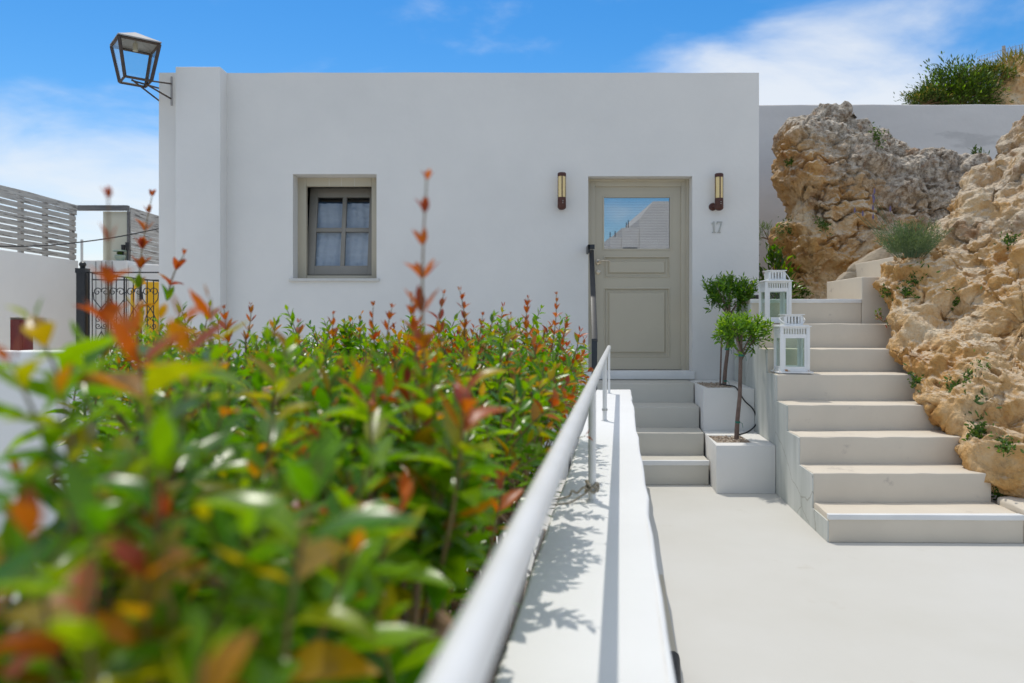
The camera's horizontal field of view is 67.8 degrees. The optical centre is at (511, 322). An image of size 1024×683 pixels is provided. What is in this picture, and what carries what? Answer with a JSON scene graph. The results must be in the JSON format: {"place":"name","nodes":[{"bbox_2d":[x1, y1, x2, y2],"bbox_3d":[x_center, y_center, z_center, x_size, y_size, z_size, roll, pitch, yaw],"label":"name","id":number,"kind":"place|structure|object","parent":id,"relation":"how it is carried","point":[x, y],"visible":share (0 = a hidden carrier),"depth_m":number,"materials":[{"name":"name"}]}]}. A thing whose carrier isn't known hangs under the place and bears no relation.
{"place":"outdoors","nodes":[
{"label":"outdoors","id":0,"kind":"place"},
{"bbox_2d":[77,205,158,264],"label":"roof shed","id":1,"kind":"structure","parent":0,"point":[121,217],"depth_m":12.32,"materials":[{"name":"white paint"}]},
{"bbox_2d":[0,0,1023,267],"label":"sky","id":2,"kind":"structure","parent":0,"point":[69,131],"materials":[{"name":"blue"}]},
{"bbox_2d":[4,454,1023,682],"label":"terrace floor","id":3,"kind":"structure","parent":0,"point":[767,588],"depth_m":3.73,"materials":[{"name":"beige concrete"}]},
{"bbox_2d":[0,350,134,535],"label":"garden wall","id":4,"kind":"structure","parent":3,"relation":"on","point":[10,431],"depth_m":4.55,"materials":[{"name":"white paint"}]},
{"bbox_2d":[159,67,758,453],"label":"house","id":5,"kind":"structure","parent":3,"relation":"on","point":[299,192],"depth_m":7.90,"materials":[{"name":"white paint"}]},
{"bbox_2d":[110,32,172,105],"bbox_3d":[-3.680,-2.553,7.627,0.594,0.605,0.586,0,0,-38],"label":"street lamp","id":6,"kind":"object","parent":5,"relation":"attached to","point":[134,42],"visible":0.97,"depth_m":7.50,"materials":[{"name":"metal"}]},
{"bbox_2d":[289,177,378,280],"bbox_3d":[-1.841,-0.985,8.120,0.933,1.113,0.500,0,0,0],"label":"window","id":7,"kind":"structure","parent":5,"relation":"in","point":[339,243],"depth_m":8.23,"materials":[{"name":"beige paint"}]},
{"bbox_2d":[557,172,565,209],"bbox_3d":[0.511,-1.351,7.835,0.088,0.384,0.133,0,0,0],"label":"wall lamp","id":8,"kind":"object","parent":5,"relation":"attached to","point":[561,191],"visible":1,"depth_m":7.78,"materials":[{"name":"beige glass"}]},
{"bbox_2d":[588,179,688,369],"bbox_3d":[1.330,-0.509,8.073,1.078,2.022,0.129,0,0,0],"label":"door","id":9,"kind":"structure","parent":5,"relation":"in","point":[638,229],"depth_m":8.08,"materials":[{"name":"beige paint"}]},
{"bbox_2d":[709,173,723,210],"bbox_3d":[2.108,-1.343,7.845,0.088,0.384,0.163,0,0,-27],"label":"wall lamp","id":10,"kind":"object","parent":5,"relation":"attached to","point":[717,205],"visible":1,"depth_m":7.78,"materials":[{"name":"beige glass"}]},
{"bbox_2d":[712,221,721,232],"bbox_3d":[2.123,-0.992,7.895,0.110,0.117,0.014,0,0,0],"label":"house number","id":11,"kind":"object","parent":5,"relation":"attached to","point":[713,222],"visible":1,"depth_m":7.89,"materials":[{"name":"grey metal"}]},
{"bbox_2d":[449,580,528,674],"bbox_3d":[-0.769,1.350,1.750,2.262,0.001,4.700,0,0,0],"label":"planting bed","id":12,"kind":"object","parent":3,"relation":"on","point":[501,651],"depth_m":3.16,"materials":[{"name":"brown soil"}]},
{"bbox_2d":[45,189,349,490],"bbox_3d":[-0.842,0.526,2.182,1.011,1.669,1.115,0,0,-15],"label":"pomegranate shrub","id":13,"kind":"object","parent":12,"relation":"on","point":[106,427],"visible":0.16,"depth_m":2.01,"materials":[{"name":"green plant"}]},
{"bbox_2d":[94,304,392,429],"bbox_3d":[-1.021,0.648,3.059,1.256,1.427,1.179,0,0,-16],"label":"pomegranate shrub","id":14,"kind":"object","parent":12,"relation":"on","point":[347,339],"visible":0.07,"depth_m":3.00,"materials":[{"name":"green plant"}]},
{"bbox_2d":[0,169,512,682],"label":"pomegranate shrub","id":15,"kind":"object","parent":12,"relation":"on","point":[268,575],"visible":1,"depth_m":0.60,"materials":[{"name":"green plant"}]},
{"bbox_2d":[74,186,565,672],"bbox_3d":[-0.363,0.596,1.442,0.960,1.531,1.008,0,0,-29],"label":"pomegranate shrub","id":16,"kind":"object","parent":12,"relation":"on","point":[320,390],"visible":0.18,"depth_m":1.19,"materials":[{"name":"green plant"}]},
{"bbox_2d":[342,286,592,682],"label":"pomegranate shrub","id":17,"kind":"object","parent":12,"relation":"on","point":[501,389],"visible":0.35,"depth_m":2.10,"materials":[{"name":"green plant"}]},
{"bbox_2d":[378,291,593,644],"bbox_3d":[-0.188,0.622,3.237,1.167,1.477,1.198,0,0,0],"label":"pomegranate shrub","id":18,"kind":"object","parent":12,"relation":"on","point":[558,340],"visible":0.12,"depth_m":3.21,"materials":[{"name":"green plant"}]},
{"bbox_2d":[530,412,570,478],"bbox_3d":[-0.563,1.009,6.001,2.074,0.693,0.022,0,0,0],"label":"iron railing","id":19,"kind":"object","parent":3,"relation":"on","point":[569,463],"visible":0.01,"depth_m":5.99,"materials":[{"name":"white metal"}]},
{"bbox_2d":[494,389,681,682],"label":"parapet wall","id":20,"kind":"structure","parent":3,"relation":"on","point":[594,608],"depth_m":1.66,"materials":[{"name":"white paint"}]},
{"bbox_2d":[422,345,610,682],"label":"handrail","id":21,"kind":"object","parent":20,"relation":"on","point":[468,651],"visible":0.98,"depth_m":0.58,"materials":[{"name":"white metal"}]},
{"bbox_2d":[552,479,599,505],"bbox_3d":[0.185,0.535,2.413,0.203,0.067,0.044,0,0,-21],"label":"rope","id":22,"kind":"object","parent":21,"relation":"attached to","point":[595,486],"visible":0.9,"depth_m":2.42,"materials":[{"name":"grey fabric"}]},
{"bbox_2d":[670,651,680,682],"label":"drain pipe","id":23,"kind":"object","parent":20,"relation":"on","point":[676,662],"visible":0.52,"depth_m":2.86,"materials":[{"name":"plastic"}]},
{"bbox_2d":[586,244,597,389],"bbox_3d":[0.768,0.281,7.244,0.077,2.147,1.301,0,0,4],"label":"door handrail","id":24,"kind":"object","parent":3,"relation":"on","point":[594,340],"depth_m":6.96,"materials":[{"name":"black metal"}]},
{"bbox_2d":[597,380,709,484],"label":"entrance steps","id":25,"kind":"structure","parent":3,"relation":"on","point":[670,433],"depth_m":6.77,"materials":[{"name":"white paint"}]},
{"bbox_2d":[689,380,753,431],"bbox_3d":[2.009,0.972,7.375,0.457,0.766,1.085,0,0,6],"label":"planter","id":26,"kind":"object","parent":25,"relation":"on","point":[715,402],"visible":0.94,"depth_m":6.86,"materials":[{"name":"white paint"}]},
{"bbox_2d":[700,270,760,385],"bbox_3d":[2.042,0.079,7.313,0.584,1.185,0.602,0,0,-28],"label":"olive tree","id":27,"kind":"object","parent":26,"relation":"on","point":[740,291],"visible":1,"depth_m":7.26,"materials":[{"name":"green plant"}]},
{"bbox_2d":[703,431,774,492],"bbox_3d":[1.901,1.162,6.452,0.468,0.387,0.860,0,0,6],"label":"planter","id":28,"kind":"object","parent":3,"relation":"on","point":[744,463],"visible":0.95,"depth_m":6.05,"materials":[{"name":"white paint"}]},
{"bbox_2d":[721,384,755,434],"bbox_3d":[2.081,0.775,6.924,0.238,0.401,0.655,0,0,0],"label":"irrigation hose","id":29,"kind":"object","parent":28,"relation":"on","point":[747,404],"visible":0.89,"depth_m":6.83,"materials":[{"name":"black rubber"}]},
{"bbox_2d":[710,309,779,439],"bbox_3d":[1.975,0.468,6.417,0.557,1.167,0.607,0,0,0],"label":"olive tree","id":30,"kind":"object","parent":28,"relation":"on","point":[729,329],"visible":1,"depth_m":6.38,"materials":[{"name":"green plant"}]},
{"bbox_2d":[734,252,1023,542],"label":"staircase","id":31,"kind":"structure","parent":3,"relation":"on","point":[865,451],"depth_m":5.53,"materials":[{"name":"white paint"}]},
{"bbox_2d":[757,270,792,322],"bbox_3d":[2.374,-0.232,6.880,0.274,0.478,0.274,0,0,4],"label":"candle lantern","id":32,"kind":"object","parent":31,"relation":"on","point":[774,278],"visible":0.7,"depth_m":6.78,"materials":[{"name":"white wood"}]},
{"bbox_2d":[759,222,804,298],"bbox_3d":[2.934,-0.458,8.618,0.733,1.340,0.578,0,0,25],"label":"corner bush","id":33,"kind":"object","parent":31,"relation":"on","point":[771,255],"visible":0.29,"depth_m":8.52,"materials":[{"name":"green plant"}]},
{"bbox_2d":[770,314,813,373],"bbox_3d":[2.273,0.169,6.200,0.274,0.478,0.274,0,0,6],"label":"candle lantern","id":34,"kind":"object","parent":31,"relation":"on","point":[791,326],"visible":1,"depth_m":6.10,"materials":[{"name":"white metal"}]},
{"bbox_2d":[836,244,895,280],"bbox_3d":[3.917,-0.510,8.146,0.969,0.729,0.270,0,0,0],"label":"cement fillet","id":35,"kind":"object","parent":31,"relation":"on","point":[876,254],"visible":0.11,"depth_m":8.14,"materials":[{"name":"beige concrete"}]},
{"bbox_2d":[764,101,991,298],"bbox_3d":[4.757,-1.220,9.214,3.571,3.083,1.633,0,0,0],"label":"boulder","id":36,"kind":"object","parent":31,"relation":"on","point":[840,169],"visible":0.52,"depth_m":8.92,"materials":[{"name":"stone"}]},
{"bbox_2d":[759,220,783,244],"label":"fennel plant","id":37,"kind":"object","parent":36,"relation":"on","point":[767,227],"visible":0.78,"depth_m":9.00,"materials":[{"name":"green plant"}]},
{"bbox_2d":[778,215,793,242],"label":"moss tuft","id":38,"kind":"object","parent":36,"relation":"attached to","point":[789,228],"visible":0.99,"depth_m":8.99,"materials":[{"name":"green plant"}]},
{"bbox_2d":[784,157,793,166],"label":"moss tuft","id":39,"kind":"object","parent":36,"relation":"attached to","point":[790,162],"visible":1,"depth_m":9.08,"materials":[{"name":"green plant"}]},
{"bbox_2d":[796,282,813,298],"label":"moss tuft","id":40,"kind":"object","parent":36,"relation":"attached to","point":[803,292],"visible":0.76,"depth_m":8.71,"materials":[{"name":"green plant"}]},
{"bbox_2d":[813,216,832,236],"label":"moss tuft","id":41,"kind":"object","parent":36,"relation":"attached to","point":[825,225],"visible":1,"depth_m":8.74,"materials":[{"name":"green plant"}]},
{"bbox_2d":[868,122,891,148],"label":"moss tuft","id":42,"kind":"object","parent":36,"relation":"attached to","point":[877,137],"visible":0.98,"depth_m":8.90,"materials":[{"name":"green plant"}]},
{"bbox_2d":[968,144,989,154],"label":"wall plant","id":43,"kind":"object","parent":36,"relation":"on","point":[974,151],"depth_m":9.88,"materials":[{"name":"green plant"}]},
{"bbox_2d":[872,115,1023,497],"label":"boulder","id":44,"kind":"object","parent":3,"relation":"on","point":[935,339],"visible":0.93,"depth_m":6.21,"materials":[{"name":"stone"}]},
{"bbox_2d":[874,308,888,327],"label":"step weed","id":45,"kind":"object","parent":44,"relation":"attached to","point":[879,317],"visible":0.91,"depth_m":6.63,"materials":[{"name":"green plant"}]},
{"bbox_2d":[880,283,892,302],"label":"moss tuft","id":46,"kind":"object","parent":44,"relation":"attached to","point":[885,293],"visible":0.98,"depth_m":6.78,"materials":[{"name":"green plant"}]},
{"bbox_2d":[854,188,953,257],"bbox_3d":[3.502,-0.885,6.810,0.790,0.608,0.580,0,0,0],"label":"lavender bush","id":47,"kind":"object","parent":44,"relation":"on","point":[911,243],"visible":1,"depth_m":6.74,"materials":[{"name":"green plant"}]},
{"bbox_2d":[892,280,919,300],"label":"moss tuft","id":48,"kind":"object","parent":44,"relation":"attached to","point":[905,291],"visible":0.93,"depth_m":6.61,"materials":[{"name":"green plant"}]},
{"bbox_2d":[903,363,924,391],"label":"moss tuft","id":49,"kind":"object","parent":44,"relation":"on","point":[916,379],"visible":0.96,"depth_m":5.84,"materials":[{"name":"green plant"}]},
{"bbox_2d":[904,259,940,285],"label":"moss tuft","id":50,"kind":"object","parent":44,"relation":"attached to","point":[915,281],"visible":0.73,"depth_m":6.66,"materials":[{"name":"green plant"}]},
{"bbox_2d":[939,374,959,392],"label":"moss tuft","id":51,"kind":"object","parent":44,"relation":"attached to","point":[951,386],"visible":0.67,"depth_m":5.60,"materials":[{"name":"green plant"}]},
{"bbox_2d":[946,280,981,309],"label":"moss tuft","id":52,"kind":"object","parent":44,"relation":"attached to","point":[956,303],"visible":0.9,"depth_m":6.41,"materials":[{"name":"green plant"}]},
{"bbox_2d":[948,349,991,388],"bbox_3d":[3.341,0.368,5.586,0.276,0.344,0.281,0,0,0],"label":"moss tuft","id":53,"kind":"object","parent":44,"relation":"attached to","point":[969,373],"visible":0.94,"depth_m":5.53,"materials":[{"name":"green plant"}]},
{"bbox_2d":[965,386,984,420],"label":"moss tuft","id":54,"kind":"object","parent":44,"relation":"attached to","point":[980,417],"visible":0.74,"depth_m":5.38,"materials":[{"name":"green plant"}]},
{"bbox_2d":[962,410,993,440],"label":"moss tuft","id":55,"kind":"object","parent":44,"relation":"attached to","point":[975,433],"visible":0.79,"depth_m":5.22,"materials":[{"name":"green plant"}]},
{"bbox_2d":[964,388,1001,408],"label":"moss tuft","id":56,"kind":"object","parent":44,"relation":"attached to","point":[977,399],"visible":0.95,"depth_m":5.37,"materials":[{"name":"green plant"}]},
{"bbox_2d":[991,486,1009,500],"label":"moss tuft","id":57,"kind":"object","parent":44,"relation":"attached to","point":[998,494],"visible":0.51,"depth_m":5.05,"materials":[{"name":"green plant"}]},
{"bbox_2d":[987,431,1023,456],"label":"moss tuft","id":58,"kind":"object","parent":44,"relation":"attached to","point":[1007,449],"visible":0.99,"depth_m":4.99,"materials":[{"name":"green plant"}]},
{"bbox_2d":[993,224,1023,250],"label":"moss tuft","id":59,"kind":"object","parent":44,"relation":"attached to","point":[1006,240],"visible":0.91,"depth_m":6.43,"materials":[{"name":"green plant"}]},
{"bbox_2d":[759,104,1023,278],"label":"retaining wall","id":60,"kind":"structure","parent":0,"point":[960,129],"depth_m":11.20,"materials":[{"name":"grey paint"}]},
{"bbox_2d":[982,54,1023,104],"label":"hillside","id":61,"kind":"structure","parent":0,"point":[1016,85],"depth_m":12.62,"materials":[{"name":"stone"}]},
{"bbox_2d":[893,79,957,104],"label":"hill bush","id":62,"kind":"object","parent":61,"relation":"on","point":[924,95],"visible":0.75,"depth_m":12.27,"materials":[{"name":"green plant"}]},
{"bbox_2d":[905,51,1013,104],"bbox_3d":[7.358,-3.820,12.605,1.623,1.344,1.457,0,0,-27],"label":"hill bush","id":63,"kind":"object","parent":61,"relation":"on","point":[964,87],"visible":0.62,"depth_m":12.36,"materials":[{"name":"green plant"}]},
{"bbox_2d":[967,56,1023,87],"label":"hill bush","id":64,"kind":"object","parent":61,"relation":"on","point":[996,68],"visible":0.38,"depth_m":12.60,"materials":[{"name":"green plant"}]},
{"bbox_2d":[978,44,1023,63],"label":"wire fence","id":65,"kind":"object","parent":61,"relation":"on","point":[1004,48],"visible":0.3,"depth_m":13.62,"materials":[{"name":"grey metal"}]},
{"bbox_2d":[994,44,1023,70],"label":"hill grass","id":66,"kind":"structure","parent":61,"relation":"on","point":[1020,52],"depth_m":12.98,"materials":[{"name":"green plant"}]},
{"label":"ground","id":67,"kind":"structure","parent":0,"visible":0},
{"bbox_2d":[0,250,77,349],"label":"neighbour building","id":68,"kind":"structure","parent":67,"relation":"on","point":[28,282],"depth_m":10.99,"materials":[{"name":"white paint"}]},
{"bbox_2d":[0,185,76,259],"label":"slatted fence","id":69,"kind":"object","parent":68,"relation":"on","point":[20,215],"visible":0.94,"depth_m":11.02,"materials":[{"name":"grey wood"}]},
{"bbox_2d":[0,228,158,246],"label":"overhead cable","id":70,"kind":"object","parent":68,"relation":"attached to","point":[79,242],"visible":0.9,"depth_m":9.60,"materials":[{"name":"black rubber"}]},
{"bbox_2d":[83,260,158,357],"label":"courtyard wall","id":71,"kind":"structure","parent":67,"relation":"on","point":[100,297],"depth_m":12.10,"materials":[{"name":"paint"}]},
{"bbox_2d":[113,250,126,260],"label":"potted cactus","id":72,"kind":"object","parent":71,"relation":"on","point":[119,257],"visible":1,"depth_m":12.15,"materials":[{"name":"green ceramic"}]},
{"bbox_2d":[125,242,129,259],"bbox_3d":[-6.155,-1.141,12.200,0.066,0.292,0.064,0,0,0],"label":"black cup","id":73,"kind":"object","parent":71,"relation":"on","point":[127,245],"visible":1,"depth_m":12.18,"materials":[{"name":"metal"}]},
{"label":"courtyard floor","id":74,"kind":"structure","parent":0,"visible":0},
{"bbox_2d":[75,261,89,341],"bbox_3d":[-5.633,0.274,10.000,0.128,2.163,0.128,0,0,0],"label":"gate post","id":75,"kind":"object","parent":74,"relation":"on","point":[81,294],"visible":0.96,"depth_m":9.95,"materials":[{"name":"black metal"}]},
{"bbox_2d":[80,240,82,261],"bbox_3d":[-6.773,-1.084,12.000,0.038,0.453,0.040,0,0,0],"label":"vent pipe","id":76,"kind":"object","parent":75,"relation":"on","point":[81,251],"visible":0.66,"depth_m":11.99,"materials":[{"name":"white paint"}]},
{"bbox_2d":[87,272,158,341],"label":"iron gate","id":77,"kind":"structure","parent":75,"relation":"attached to","point":[126,292],"depth_m":10.00,"materials":[{"name":"metal"}]},
{"bbox_2d":[130,281,158,342],"bbox_3d":[-5.234,0.373,11.071,0.461,1.964,0.358,0,0,0],"label":"yellow cabinet","id":78,"kind":"object","parent":74,"relation":"on","point":[150,297],"visible":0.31,"depth_m":10.90,"materials":[{"name":"metal"}]}
]}

